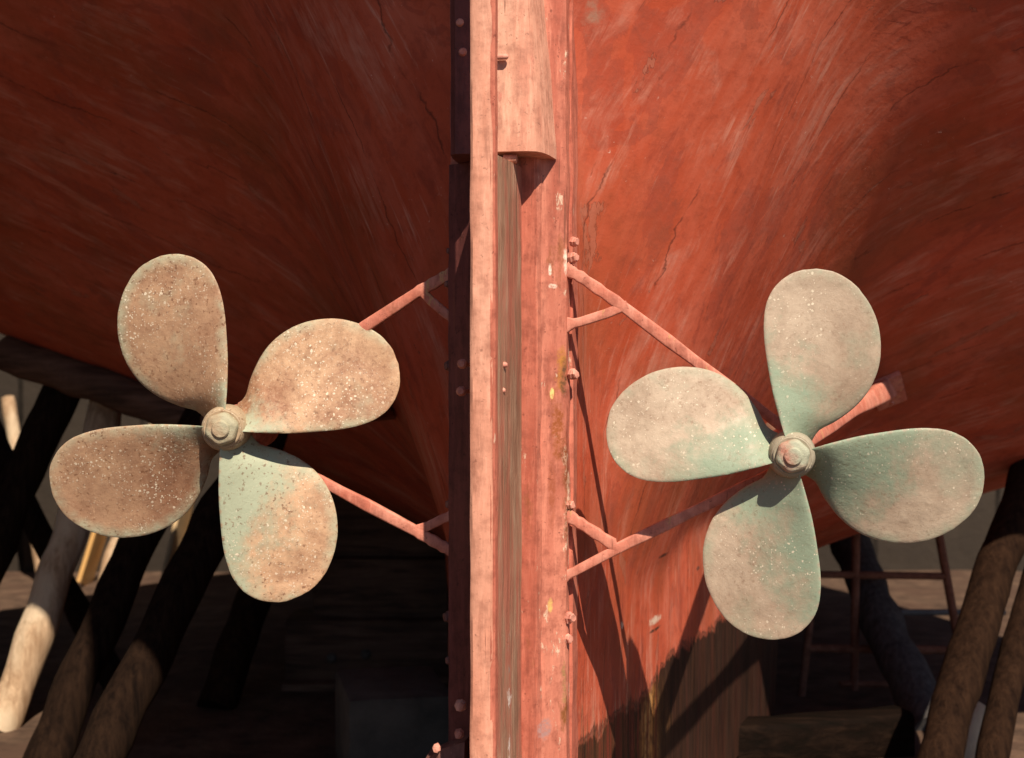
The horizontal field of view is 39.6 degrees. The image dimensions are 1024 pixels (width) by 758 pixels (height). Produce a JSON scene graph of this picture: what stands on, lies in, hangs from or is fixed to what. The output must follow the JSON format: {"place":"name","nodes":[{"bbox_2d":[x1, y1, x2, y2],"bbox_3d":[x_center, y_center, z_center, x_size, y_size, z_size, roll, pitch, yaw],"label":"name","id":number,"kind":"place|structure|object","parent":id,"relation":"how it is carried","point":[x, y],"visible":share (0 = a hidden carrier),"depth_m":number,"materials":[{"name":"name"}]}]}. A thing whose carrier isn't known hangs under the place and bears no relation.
{"place":"outdoors","nodes":[
{"label":"outdoors","id":0,"kind":"place"},
{"bbox_2d":[0,570,1023,757],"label":"ground","id":1,"kind":"structure","parent":0,"point":[266,717],"depth_m":6.27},
{"bbox_2d":[1,395,39,572],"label":"yard pole","id":2,"kind":"object","parent":1,"relation":"on","point":[10,416],"visible":0.21,"depth_m":9.42,"materials":[{"name":"beige wood"}]},
{"bbox_2d":[0,385,79,583],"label":"prop pole","id":3,"kind":"object","parent":1,"relation":"on","point":[42,431],"visible":0.82,"depth_m":5.67,"materials":[{"name":"brown wood"}]},
{"bbox_2d":[0,335,203,425],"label":"bilge beam","id":4,"kind":"structure","parent":3,"relation":"on","point":[75,378],"depth_m":5.62,"materials":[{"name":"brown wood"}]},
{"bbox_2d":[0,419,120,689],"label":"prop pole","id":5,"kind":"object","parent":1,"relation":"on","point":[37,528],"visible":0.38,"depth_m":6.21,"materials":[{"name":"brown wood"}]},
{"bbox_2d":[0,400,121,731],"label":"prop pole","id":6,"kind":"object","parent":1,"relation":"on","point":[36,631],"visible":0.58,"depth_m":5.43,"materials":[{"name":"brown wood"}]},
{"bbox_2d":[77,532,106,584],"bbox_3d":[-2.643,0.963,9.150,0.212,0.778,0.497,0,0,0],"label":"board","id":7,"kind":"object","parent":1,"relation":"on","point":[91,559],"visible":0.4,"depth_m":9.03,"materials":[{"name":"brown wood"}]},
{"bbox_2d":[22,408,200,757],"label":"prop pole","id":8,"kind":"object","parent":1,"relation":"on","point":[57,732],"visible":0.65,"depth_m":4.88,"materials":[{"name":"brown wood"}]},
{"bbox_2d":[98,423,149,579],"bbox_3d":[-2.507,0.787,9.376,0.475,1.101,0.126,0,0,-45],"label":"yard pole","id":9,"kind":"object","parent":1,"relation":"on","point":[109,550],"visible":0.12,"depth_m":9.24,"materials":[{"name":"beige wood"}]},
{"bbox_2d":[160,504,193,577],"bbox_3d":[-2.127,0.932,9.150,0.178,0.850,0.558,0,0,0],"label":"board","id":10,"kind":"object","parent":1,"relation":"on","point":[179,528],"visible":0.28,"depth_m":9.00,"materials":[{"name":"brown wood"}]},
{"bbox_2d":[73,433,287,757],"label":"prop pole","id":11,"kind":"object","parent":1,"relation":"on","point":[132,689],"visible":0.66,"depth_m":4.42,"materials":[{"name":"brown wood"}]},
{"bbox_2d":[197,587,271,710],"bbox_3d":[-1.064,0.883,6.038,0.173,0.977,0.891,0,0,19],"label":"prop pole","id":12,"kind":"object","parent":1,"relation":"on","point":[232,656],"visible":0.36,"depth_m":5.76,"materials":[{"name":"brown wood"}]},
{"bbox_2d":[335,666,448,757],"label":"concrete block","id":13,"kind":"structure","parent":1,"relation":"on","point":[396,712],"depth_m":4.52,"materials":[{"name":"grey concrete"}]},
{"bbox_2d":[0,0,1023,757],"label":"wooden boat","id":14,"kind":"object","parent":1,"relation":"on","point":[634,364],"visible":1,"depth_m":3.26,"materials":[{"name":"paint"}]},
{"bbox_2d":[0,334,1023,571],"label":"stone wall","id":15,"kind":"structure","parent":1,"relation":"on","point":[964,539],"depth_m":9.70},
{"bbox_2d":[737,705,914,757],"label":"timber baulk","id":16,"kind":"object","parent":1,"relation":"on","point":[883,732],"visible":0.93,"depth_m":4.90,"materials":[{"name":"brown wood"}]},
{"bbox_2d":[798,533,957,696],"bbox_3d":[1.531,0.939,5.900,0.692,0.783,0.035,0,0,0],"label":"bar frame","id":17,"kind":"object","parent":1,"relation":"on","point":[854,648],"visible":0.7,"depth_m":5.89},
{"bbox_2d":[829,533,935,730],"bbox_3d":[1.532,1.001,5.872,0.192,0.784,1.147,0,0,-4],"label":"prop pole","id":18,"kind":"object","parent":1,"relation":"on","point":[904,668],"visible":0.71,"depth_m":5.70,"materials":[{"name":"grey wood"}]},
{"bbox_2d":[901,609,1005,614],"bbox_3d":[1.921,1.033,6.300,0.525,0.028,0.027,0,0,0],"label":"pipe","id":19,"kind":"object","parent":1,"relation":"on","point":[925,611],"visible":0.48,"depth_m":6.29,"materials":[{"name":"grey paint"}]},
{"bbox_2d":[917,459,1023,757],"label":"prop pole","id":20,"kind":"object","parent":1,"relation":"on","point":[958,689],"visible":0.96,"depth_m":4.63,"materials":[{"name":"brown wood"}]},
{"bbox_2d":[975,568,1023,757],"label":"prop pole","id":21,"kind":"object","parent":1,"relation":"on","point":[996,734],"visible":1,"depth_m":4.51,"materials":[{"name":"brown wood"}]},
{"bbox_2d":[964,702,985,757],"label":"pole","id":22,"kind":"object","parent":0,"point":[975,725],"visible":0.2,"depth_m":4.72,"materials":[{"name":"grey wood"}]}
]}

